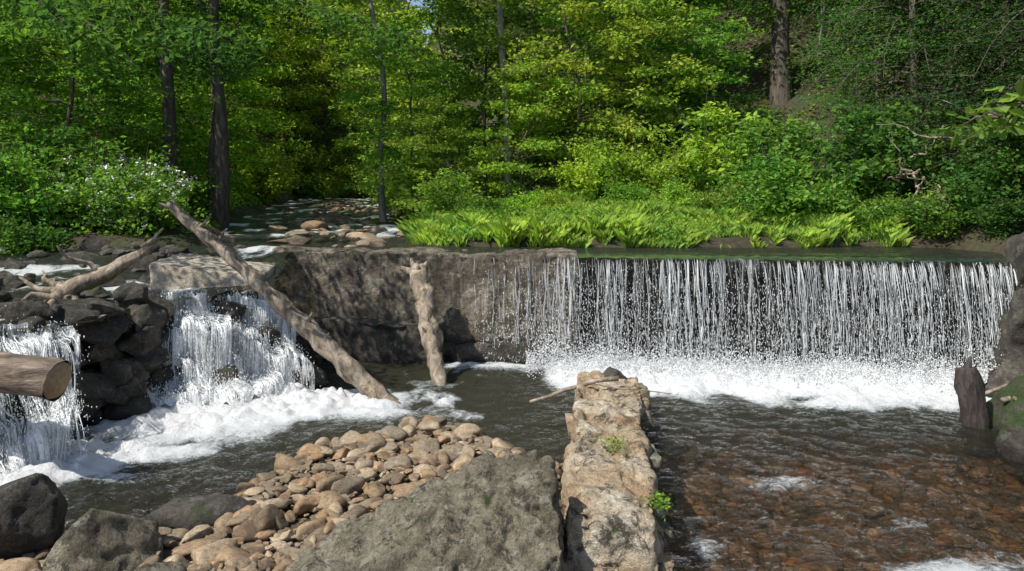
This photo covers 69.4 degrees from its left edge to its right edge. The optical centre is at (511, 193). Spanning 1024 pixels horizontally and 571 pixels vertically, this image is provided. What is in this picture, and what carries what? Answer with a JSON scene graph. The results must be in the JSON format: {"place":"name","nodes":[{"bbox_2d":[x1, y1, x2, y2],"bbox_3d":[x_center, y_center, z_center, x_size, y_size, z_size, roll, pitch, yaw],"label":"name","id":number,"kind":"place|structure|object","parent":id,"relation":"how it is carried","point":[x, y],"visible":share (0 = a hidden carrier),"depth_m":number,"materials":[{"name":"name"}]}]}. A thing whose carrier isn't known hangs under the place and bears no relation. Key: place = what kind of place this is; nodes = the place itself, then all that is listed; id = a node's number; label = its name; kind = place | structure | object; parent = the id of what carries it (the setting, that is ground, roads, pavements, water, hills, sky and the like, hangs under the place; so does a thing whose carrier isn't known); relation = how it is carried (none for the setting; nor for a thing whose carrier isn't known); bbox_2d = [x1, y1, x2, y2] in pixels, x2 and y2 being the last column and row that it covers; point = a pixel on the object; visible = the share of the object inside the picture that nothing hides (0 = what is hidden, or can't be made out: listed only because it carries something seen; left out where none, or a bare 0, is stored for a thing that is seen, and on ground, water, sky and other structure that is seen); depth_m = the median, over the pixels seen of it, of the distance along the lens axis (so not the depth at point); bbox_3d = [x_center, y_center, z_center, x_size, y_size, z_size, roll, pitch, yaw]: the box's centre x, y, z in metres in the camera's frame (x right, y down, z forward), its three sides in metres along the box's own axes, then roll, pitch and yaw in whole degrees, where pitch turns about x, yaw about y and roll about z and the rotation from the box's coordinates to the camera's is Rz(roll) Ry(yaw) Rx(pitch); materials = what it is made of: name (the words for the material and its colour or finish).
{"place":"outdoors","nodes":[
{"label":"outdoors","id":0,"kind":"place"},
{"bbox_2d":[0,197,1006,331],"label":"creek water","id":1,"kind":"structure","parent":0,"point":[253,233],"depth_m":12.20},
{"bbox_2d":[0,351,71,401],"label":"cut log","id":2,"kind":"object","parent":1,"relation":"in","point":[47,378],"visible":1,"depth_m":6.23,"materials":[{"name":"brown wood"}]},
{"bbox_2d":[0,355,1023,570],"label":"pool water","id":3,"kind":"structure","parent":0,"point":[154,458],"depth_m":8.19,"materials":[{"name":"liquid"}]},
{"bbox_2d":[0,316,96,473],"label":"cascade","id":4,"kind":"object","parent":3,"relation":"in","point":[37,436],"visible":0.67,"depth_m":7.00,"materials":[{"name":"liquid"}]},
{"bbox_2d":[128,283,320,406],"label":"cascade","id":5,"kind":"object","parent":3,"relation":"in","point":[216,339],"visible":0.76,"depth_m":9.15,"materials":[{"name":"liquid"}]},
{"bbox_2d":[209,300,246,327],"bbox_3d":[-3.765,1.600,9.765,0.464,0.392,0.365,0,0,25],"label":"fall rock","id":6,"kind":"object","parent":5,"relation":"on","point":[228,306],"visible":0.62,"depth_m":9.68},
{"bbox_2d":[158,200,400,403],"bbox_3d":[-2.898,1.466,9.298,3.431,2.769,0.330,0,0,12],"label":"fallen log","id":7,"kind":"object","parent":3,"relation":"in","point":[354,373],"visible":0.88,"depth_m":9.21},
{"bbox_2d":[401,258,445,384],"bbox_3d":[-1.133,1.894,10.404,0.415,1.870,1.540,0,0,-28],"label":"leaning stump","id":8,"kind":"object","parent":3,"relation":"in","point":[423,290],"visible":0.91,"depth_m":10.38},
{"bbox_2d":[954,356,992,452],"bbox_3d":[5.086,2.317,8.131,0.296,1.022,0.364,0,0,-32],"label":"rotten post","id":9,"kind":"object","parent":3,"relation":"in","point":[969,386],"visible":0.94,"depth_m":8.06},
{"bbox_2d":[0,0,1023,570],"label":"ground","id":10,"kind":"structure","parent":0,"point":[976,238],"depth_m":12.87,"materials":[{"name":"soil"}]},
{"bbox_2d":[0,473,67,559],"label":"boulder","id":11,"kind":"object","parent":10,"relation":"on","point":[33,509],"visible":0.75,"depth_m":4.99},
{"bbox_2d":[0,206,79,256],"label":"shrub","id":12,"kind":"object","parent":10,"relation":"on","point":[17,240],"visible":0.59,"depth_m":12.32,"materials":[{"name":"green plant"}]},
{"bbox_2d":[0,4,86,148],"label":"understory tree","id":13,"kind":"object","parent":10,"relation":"on","point":[7,66],"visible":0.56,"depth_m":16.74,"materials":[{"name":"green plant"}]},
{"bbox_2d":[0,132,110,236],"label":"shrub","id":14,"kind":"object","parent":10,"relation":"on","point":[35,202],"visible":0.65,"depth_m":13.10,"materials":[{"name":"green plant"}]},
{"bbox_2d":[0,108,133,227],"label":"shrub","id":15,"kind":"object","parent":10,"relation":"on","point":[75,134],"visible":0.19,"depth_m":14.66,"materials":[{"name":"green plant"}]},
{"bbox_2d":[5,228,163,305],"bbox_3d":[-5.192,1.016,9.018,1.680,1.172,0.768,0,0,-5],"label":"driftwood root","id":16,"kind":"object","parent":10,"relation":"on","point":[55,291],"visible":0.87,"depth_m":9.02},
{"bbox_2d":[0,0,180,89],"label":"overhanging branch","id":17,"kind":"object","parent":10,"relation":"on","point":[74,22],"visible":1,"depth_m":8.21,"materials":[{"name":"green plant"}]},
{"bbox_2d":[0,281,181,428],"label":"rocks","id":18,"kind":"object","parent":10,"relation":"on","point":[115,387],"visible":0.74,"depth_m":8.30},
{"bbox_2d":[0,0,199,181],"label":"understory tree","id":19,"kind":"object","parent":10,"relation":"on","point":[129,86],"visible":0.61,"depth_m":16.42,"materials":[{"name":"green plant"}]},
{"bbox_2d":[19,132,182,232],"bbox_3d":[-7.810,-0.038,14.222,2.859,2.238,2.691,0,0,-10],"label":"flowering shrub","id":20,"kind":"object","parent":10,"relation":"on","point":[92,168],"visible":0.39,"depth_m":13.79,"materials":[{"name":"green plant"}]},
{"bbox_2d":[42,508,162,570],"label":"boulder","id":21,"kind":"object","parent":10,"relation":"on","point":[91,539],"visible":0.96,"depth_m":4.74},
{"bbox_2d":[0,0,209,165],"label":"understory tree","id":22,"kind":"object","parent":10,"relation":"on","point":[51,108],"visible":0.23,"depth_m":20.77,"materials":[{"name":"green plant"}]},
{"bbox_2d":[0,0,232,158],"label":"understory tree","id":23,"kind":"object","parent":10,"relation":"on","point":[49,96],"visible":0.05,"depth_m":27.41,"materials":[{"name":"green plant"}]},
{"bbox_2d":[0,235,246,333],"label":"shelf rocks","id":24,"kind":"object","parent":10,"relation":"on","point":[11,280],"visible":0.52,"depth_m":11.22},
{"bbox_2d":[1,0,286,66],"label":"overhanging branch","id":25,"kind":"object","parent":10,"relation":"on","point":[115,10],"visible":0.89,"depth_m":9.51,"materials":[{"name":"green plant"}]},
{"bbox_2d":[70,142,218,236],"bbox_3d":[-6.745,0.081,13.750,2.430,2.038,2.288,0,0,-21],"label":"flowering shrub","id":26,"kind":"object","parent":10,"relation":"on","point":[140,215],"visible":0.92,"depth_m":13.40,"materials":[{"name":"green plant"}]},
{"bbox_2d":[51,0,256,102],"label":"overhanging branch","id":27,"kind":"object","parent":10,"relation":"on","point":[214,55],"visible":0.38,"depth_m":12.93,"materials":[{"name":"green plant"}]},
{"bbox_2d":[35,0,273,196],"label":"understory tree","id":28,"kind":"object","parent":10,"relation":"on","point":[189,129],"visible":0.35,"depth_m":20.23,"materials":[{"name":"green plant"}]},
{"bbox_2d":[140,0,178,195],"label":"tall tree","id":29,"kind":"object","parent":10,"relation":"on","point":[168,106],"visible":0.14,"depth_m":17.44,"materials":[{"name":"brown plant"}]},
{"bbox_2d":[230,0,437,61],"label":"overhanging branch","id":30,"kind":"object","parent":29,"relation":"attached to","point":[391,31],"visible":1,"depth_m":13.79,"materials":[{"name":"green plant"}]},
{"bbox_2d":[65,43,276,202],"bbox_3d":[-11.849,-2.395,26.267,6.247,6.292,6.237,0,0,17],"label":"understory tree","id":31,"kind":"object","parent":10,"relation":"on","point":[252,161],"visible":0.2,"depth_m":26.29,"materials":[{"name":"green plant"}]},
{"bbox_2d":[134,148,214,213],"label":"shrub","id":32,"kind":"object","parent":10,"relation":"on","point":[191,203],"visible":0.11,"depth_m":18.25,"materials":[{"name":"green plant"}]},
{"bbox_2d":[67,0,328,218],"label":"tall tree","id":33,"kind":"object","parent":10,"relation":"on","point":[201,6],"visible":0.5,"depth_m":18.66,"materials":[{"name":"green plant"}]},
{"bbox_2d":[146,492,256,530],"bbox_3d":[-2.341,2.482,5.721,0.930,0.265,0.438,0,0,0],"label":"boulder","id":34,"kind":"object","parent":10,"relation":"on","point":[189,513],"visible":0.56,"depth_m":5.63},
{"bbox_2d":[149,253,275,308],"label":"concrete slab","id":35,"kind":"structure","parent":10,"relation":"on","point":[180,270],"depth_m":10.18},
{"bbox_2d":[208,0,229,229],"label":"tall tree","id":36,"kind":"object","parent":10,"relation":"on","point":[221,209],"visible":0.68,"depth_m":17.43,"materials":[{"name":"brown plant"}]},
{"bbox_2d":[135,0,310,160],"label":"understory tree","id":37,"kind":"object","parent":10,"relation":"on","point":[260,115],"visible":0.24,"depth_m":33.40,"materials":[{"name":"green plant"}]},
{"bbox_2d":[174,0,311,137],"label":"understory tree","id":38,"kind":"object","parent":10,"relation":"on","point":[281,73],"visible":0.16,"depth_m":41.17,"materials":[{"name":"green plant"}]},
{"bbox_2d":[230,136,298,206],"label":"shrub","id":39,"kind":"object","parent":10,"relation":"on","point":[265,186],"visible":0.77,"depth_m":30.59,"materials":[{"name":"green plant"}]},
{"bbox_2d":[224,7,333,140],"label":"understory tree","id":40,"kind":"object","parent":10,"relation":"on","point":[290,95],"visible":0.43,"depth_m":46.46,"materials":[{"name":"green plant"}]},
{"bbox_2d":[0,415,562,570],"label":"cobble bar","id":41,"kind":"object","parent":10,"relation":"on","point":[229,541],"visible":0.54,"depth_m":6.04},
{"bbox_2d":[259,134,326,197],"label":"shrub","id":42,"kind":"object","parent":10,"relation":"on","point":[301,157],"visible":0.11,"depth_m":44.80,"materials":[{"name":"green plant"}]},
{"bbox_2d":[241,0,373,159],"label":"understory tree","id":43,"kind":"object","parent":10,"relation":"on","point":[298,38],"visible":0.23,"depth_m":47.66,"materials":[{"name":"green plant"}]},
{"bbox_2d":[218,200,405,246],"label":"creek rocks","id":44,"kind":"object","parent":10,"relation":"on","point":[321,222],"visible":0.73,"depth_m":17.58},
{"bbox_2d":[258,0,380,172],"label":"understory tree","id":45,"kind":"object","parent":10,"relation":"on","point":[322,71],"visible":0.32,"depth_m":47.46,"materials":[{"name":"green plant"}]},
{"bbox_2d":[293,144,356,197],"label":"shrub","id":46,"kind":"object","parent":10,"relation":"on","point":[314,182],"visible":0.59,"depth_m":45.39,"materials":[{"name":"green plant"}]},
{"bbox_2d":[317,176,368,197],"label":"shrub","id":47,"kind":"object","parent":10,"relation":"on","point":[333,190],"visible":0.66,"depth_m":44.55,"materials":[{"name":"green plant"}]},
{"bbox_2d":[319,131,372,196],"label":"shrub","id":48,"kind":"object","parent":10,"relation":"on","point":[341,160],"visible":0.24,"depth_m":46.44,"materials":[{"name":"green plant"}]},
{"bbox_2d":[305,57,405,166],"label":"understory tree","id":49,"kind":"object","parent":10,"relation":"on","point":[320,138],"visible":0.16,"depth_m":51.09,"materials":[{"name":"green plant"}]},
{"bbox_2d":[330,86,426,196],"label":"understory tree","id":50,"kind":"object","parent":10,"relation":"on","point":[345,169],"visible":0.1,"depth_m":45.16,"materials":[{"name":"green plant"}]},
{"bbox_2d":[313,0,486,150],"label":"understory tree","id":51,"kind":"object","parent":10,"relation":"on","point":[354,5],"visible":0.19,"depth_m":37.39,"materials":[{"name":"green plant"}]},
{"bbox_2d":[326,36,478,205],"bbox_3d":[-2.963,-1.865,20.917,4.337,5.349,4.107,0,0,-29],"label":"understory tree","id":52,"kind":"object","parent":10,"relation":"on","point":[386,152],"visible":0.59,"depth_m":20.41,"materials":[{"name":"green plant"}]},
{"bbox_2d":[367,147,462,220],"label":"shrub","id":53,"kind":"object","parent":10,"relation":"on","point":[407,192],"visible":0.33,"depth_m":18.75,"materials":[{"name":"green plant"}]},
{"bbox_2d":[368,0,461,221],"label":"pale tree","id":54,"kind":"object","parent":10,"relation":"on","point":[382,207],"visible":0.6,"depth_m":21.09,"materials":[{"name":"grey plant"}]},
{"bbox_2d":[285,449,569,570],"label":"foreground boulder","id":55,"kind":"object","parent":10,"relation":"on","point":[485,512],"visible":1,"depth_m":4.44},
{"bbox_2d":[358,45,503,201],"bbox_3d":[-3.065,-2.857,31.396,6.804,7.014,6.815,0,0,45],"label":"understory tree","id":56,"kind":"object","parent":10,"relation":"on","point":[398,119],"visible":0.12,"depth_m":30.84,"materials":[{"name":"green plant"}]},
{"bbox_2d":[377,94,497,210],"bbox_3d":[-1.900,-0.842,18.555,3.124,3.235,3.118,0,0,2],"label":"understory tree","id":57,"kind":"object","parent":10,"relation":"on","point":[426,120],"visible":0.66,"depth_m":18.34,"materials":[{"name":"green plant"}]},
{"bbox_2d":[328,0,547,192],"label":"understory tree","id":58,"kind":"object","parent":10,"relation":"on","point":[408,20],"visible":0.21,"depth_m":25.28,"materials":[{"name":"green plant"}]},
{"bbox_2d":[413,160,495,212],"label":"shrub","id":59,"kind":"object","parent":10,"relation":"on","point":[450,196],"visible":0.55,"depth_m":16.39,"materials":[{"name":"green plant"}]},
{"bbox_2d":[407,0,563,198],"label":"understory tree","id":60,"kind":"object","parent":10,"relation":"on","point":[467,41],"visible":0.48,"depth_m":21.47,"materials":[{"name":"green plant"}]},
{"bbox_2d":[497,2,512,197],"bbox_3d":[-0.247,-6.967,18.955,7.882,14.814,6.798,0,0,4],"label":"pale tree","id":61,"kind":"object","parent":10,"relation":"on","point":[501,50],"visible":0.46,"depth_m":19.42,"materials":[{"name":"grey plant"}]},
{"bbox_2d":[0,0,1023,240],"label":"undergrowth","id":62,"kind":"object","parent":10,"relation":"on","point":[244,197],"visible":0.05,"depth_m":22.62,"materials":[{"name":"green plant"}]},
{"bbox_2d":[392,0,663,162],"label":"understory tree","id":63,"kind":"object","parent":10,"relation":"on","point":[472,55],"visible":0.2,"depth_m":23.28,"materials":[{"name":"green plant"}]},
{"bbox_2d":[460,56,602,204],"bbox_3d":[0.531,-1.345,17.640,3.408,3.946,3.402,0,0,-16],"label":"understory tree","id":64,"kind":"object","parent":10,"relation":"on","point":[540,142],"visible":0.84,"depth_m":17.46,"materials":[{"name":"green plant"}]},
{"bbox_2d":[47,366,1023,570],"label":"bed stones","id":65,"kind":"object","parent":10,"relation":"on","point":[836,522],"visible":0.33,"depth_m":6.94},
{"bbox_2d":[994,429,1023,474],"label":"bank rock","id":66,"kind":"object","parent":65,"relation":"on","point":[1008,444],"visible":0.94,"depth_m":7.24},
{"bbox_2d":[539,127,629,200],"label":"shrub","id":67,"kind":"object","parent":10,"relation":"on","point":[593,174],"visible":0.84,"depth_m":16.40,"materials":[{"name":"green plant"}]},
{"bbox_2d":[463,0,717,170],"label":"understory tree","id":68,"kind":"object","parent":10,"relation":"on","point":[574,61],"visible":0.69,"depth_m":17.95,"materials":[{"name":"green plant"}]},
{"bbox_2d":[473,0,747,148],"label":"understory tree","id":69,"kind":"object","parent":10,"relation":"on","point":[600,79],"visible":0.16,"depth_m":21.22,"materials":[{"name":"green plant"}]},
{"bbox_2d":[561,371,664,570],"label":"broken wall","id":70,"kind":"structure","parent":10,"relation":"on","point":[610,519],"depth_m":5.29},
{"bbox_2d":[527,0,702,71],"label":"understory tree","id":71,"kind":"object","parent":10,"relation":"on","point":[545,17],"visible":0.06,"depth_m":26.75,"materials":[{"name":"green plant"}]},
{"bbox_2d":[596,175,653,202],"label":"shrub","id":72,"kind":"object","parent":10,"relation":"on","point":[624,193],"visible":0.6,"depth_m":15.54,"materials":[{"name":"green plant"}]},
{"bbox_2d":[549,0,725,176],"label":"understory tree","id":73,"kind":"object","parent":10,"relation":"on","point":[641,69],"visible":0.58,"depth_m":18.12,"materials":[{"name":"green plant"}]},
{"bbox_2d":[271,245,1013,371],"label":"dam","id":74,"kind":"structure","parent":10,"relation":"on","point":[359,303],"depth_m":11.11,"materials":[{"name":"concrete"}]},
{"bbox_2d":[474,253,1021,394],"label":"waterfall","id":75,"kind":"structure","parent":74,"relation":"on","point":[765,368],"depth_m":10.38,"materials":[{"name":"liquid"}]},
{"bbox_2d":[417,176,877,240],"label":"bank weeds","id":76,"kind":"object","parent":10,"relation":"on","point":[538,206],"visible":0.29,"depth_m":14.18,"materials":[{"name":"green plant"}]},
{"bbox_2d":[598,131,701,193],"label":"shrub","id":77,"kind":"object","parent":10,"relation":"on","point":[639,161],"visible":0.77,"depth_m":16.59,"materials":[{"name":"green plant"}]},
{"bbox_2d":[395,178,914,247],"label":"ferns","id":78,"kind":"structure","parent":10,"relation":"on","point":[645,230],"depth_m":13.09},
{"bbox_2d":[558,0,797,103],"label":"understory tree","id":79,"kind":"object","parent":10,"relation":"on","point":[714,8],"visible":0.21,"depth_m":22.30,"materials":[{"name":"green plant"}]},
{"bbox_2d":[647,174,714,207],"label":"shrub","id":80,"kind":"object","parent":10,"relation":"on","point":[674,193],"visible":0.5,"depth_m":15.15,"materials":[{"name":"green plant"}]},
{"bbox_2d":[613,5,783,161],"bbox_3d":[4.763,-2.523,19.423,4.543,4.559,4.536,0,0,-19],"label":"understory tree","id":81,"kind":"object","parent":10,"relation":"on","point":[717,40],"visible":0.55,"depth_m":19.07,"materials":[{"name":"green plant"}]},
{"bbox_2d":[643,96,778,192],"bbox_3d":[4.722,-0.859,16.967,3.036,2.869,2.758,0,0,-28],"label":"shrub","id":82,"kind":"object","parent":10,"relation":"on","point":[705,172],"visible":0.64,"depth_m":16.59,"materials":[{"name":"green plant"}]},
{"bbox_2d":[674,177,756,213],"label":"shrub","id":83,"kind":"object","parent":10,"relation":"on","point":[705,201],"visible":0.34,"depth_m":14.45,"materials":[{"name":"green plant"}]},
{"bbox_2d":[769,0,792,104],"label":"tall tree","id":84,"kind":"object","parent":10,"relation":"on","point":[780,49],"visible":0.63,"depth_m":22.40,"materials":[{"name":"brown plant"}]},
{"bbox_2d":[715,105,847,196],"bbox_3d":[5.792,-0.588,15.934,2.758,2.584,3.036,0,0,15],"label":"shrub","id":85,"kind":"object","parent":10,"relation":"on","point":[786,128],"visible":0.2,"depth_m":15.52,"materials":[{"name":"green plant"}]},
{"bbox_2d":[719,140,859,223],"bbox_3d":[4.970,-0.025,13.861,2.896,1.973,2.301,0,0,-36],"label":"shrub","id":86,"kind":"object","parent":10,"relation":"on","point":[768,197],"visible":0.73,"depth_m":13.57,"materials":[{"name":"green plant"}]},
{"bbox_2d":[782,171,912,235],"bbox_3d":[6.314,0.242,13.622,2.076,1.567,2.157,0,0,-30],"label":"shrub","id":87,"kind":"object","parent":10,"relation":"on","point":[862,210],"visible":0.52,"depth_m":13.43,"materials":[{"name":"green plant"}]},
{"bbox_2d":[707,0,1019,125],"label":"hemlock tree","id":88,"kind":"object","parent":10,"relation":"on","point":[839,53],"visible":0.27,"depth_m":20.41,"materials":[{"name":"green plant"}]},
{"bbox_2d":[795,89,951,201],"bbox_3d":[7.021,-0.759,14.317,2.507,2.496,2.760,0,0,0],"label":"shrub","id":89,"kind":"object","parent":10,"relation":"on","point":[868,162],"visible":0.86,"depth_m":13.91,"materials":[{"name":"green plant"}]},
{"bbox_2d":[766,0,1022,119],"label":"hemlock tree","id":90,"kind":"object","parent":10,"relation":"on","point":[884,31],"visible":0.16,"depth_m":17.20,"materials":[{"name":"green plant"}]},
{"bbox_2d":[785,0,1023,185],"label":"hemlock tree","id":91,"kind":"object","parent":10,"relation":"on","point":[911,41],"visible":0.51,"depth_m":15.51,"materials":[{"name":"green plant"}]},
{"bbox_2d":[828,0,1023,167],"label":"hemlock tree","id":92,"kind":"object","parent":10,"relation":"on","point":[1003,56],"visible":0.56,"depth_m":14.21,"materials":[{"name":"green plant"}]},
{"bbox_2d":[880,181,982,238],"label":"shrub","id":93,"kind":"object","parent":10,"relation":"on","point":[932,219],"visible":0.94,"depth_m":12.66,"materials":[{"name":"green plant"}]},
{"bbox_2d":[876,89,1006,210],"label":"exposed roots","id":94,"kind":"object","parent":10,"relation":"on","point":[906,173],"visible":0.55,"depth_m":13.15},
{"bbox_2d":[887,80,1011,190],"bbox_3d":[8.418,-0.964,13.681,2.422,2.241,3.048,0,0,37],"label":"shrub","id":95,"kind":"object","parent":10,"relation":"on","point":[937,146],"visible":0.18,"depth_m":13.50,"materials":[{"name":"green plant"}]},
{"bbox_2d":[893,0,1023,121],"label":"hemlock tree","id":96,"kind":"object","parent":10,"relation":"on","point":[952,93],"visible":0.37,"depth_m":13.23,"materials":[{"name":"green plant"}]},
{"bbox_2d":[899,0,1023,165],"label":"hemlock tree","id":97,"kind":"object","parent":10,"relation":"on","point":[995,13],"visible":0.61,"depth_m":12.80,"materials":[{"name":"green plant"}]},
{"bbox_2d":[925,137,1022,229],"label":"shrub","id":98,"kind":"object","parent":10,"relation":"on","point":[991,182],"visible":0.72,"depth_m":12.18,"materials":[{"name":"green plant"}]},
{"bbox_2d":[938,81,1023,201],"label":"shrub","id":99,"kind":"object","parent":10,"relation":"on","point":[1019,156],"visible":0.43,"depth_m":12.16,"materials":[{"name":"green plant"}]},
{"bbox_2d":[965,191,1023,238],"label":"shrub","id":100,"kind":"object","parent":10,"relation":"on","point":[994,224],"visible":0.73,"depth_m":11.81,"materials":[{"name":"green plant"}]},
{"bbox_2d":[965,190,1023,232],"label":"shrub","id":101,"kind":"object","parent":10,"relation":"on","point":[1003,205],"visible":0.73,"depth_m":11.56,"materials":[{"name":"green plant"}]},
{"bbox_2d":[985,357,1023,397],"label":"bank rock","id":102,"kind":"object","parent":10,"relation":"on","point":[1007,371],"visible":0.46,"depth_m":9.07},
{"bbox_2d":[986,375,1023,440],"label":"bank rock","id":103,"kind":"object","parent":10,"relation":"on","point":[1008,415],"visible":0.59,"depth_m":7.96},
{"bbox_2d":[988,288,1023,370],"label":"bank rock","id":104,"kind":"object","parent":10,"relation":"on","point":[1010,344],"visible":0.71,"depth_m":9.42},
{"bbox_2d":[1004,232,1023,292],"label":"bank rock","id":105,"kind":"object","parent":10,"relation":"on","point":[1014,249],"visible":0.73,"depth_m":10.04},
{"bbox_2d":[939,77,1023,149],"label":"leafy branch","id":106,"kind":"object","parent":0,"point":[1010,105],"visible":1,"depth_m":3.58,"materials":[{"name":"green plant"}]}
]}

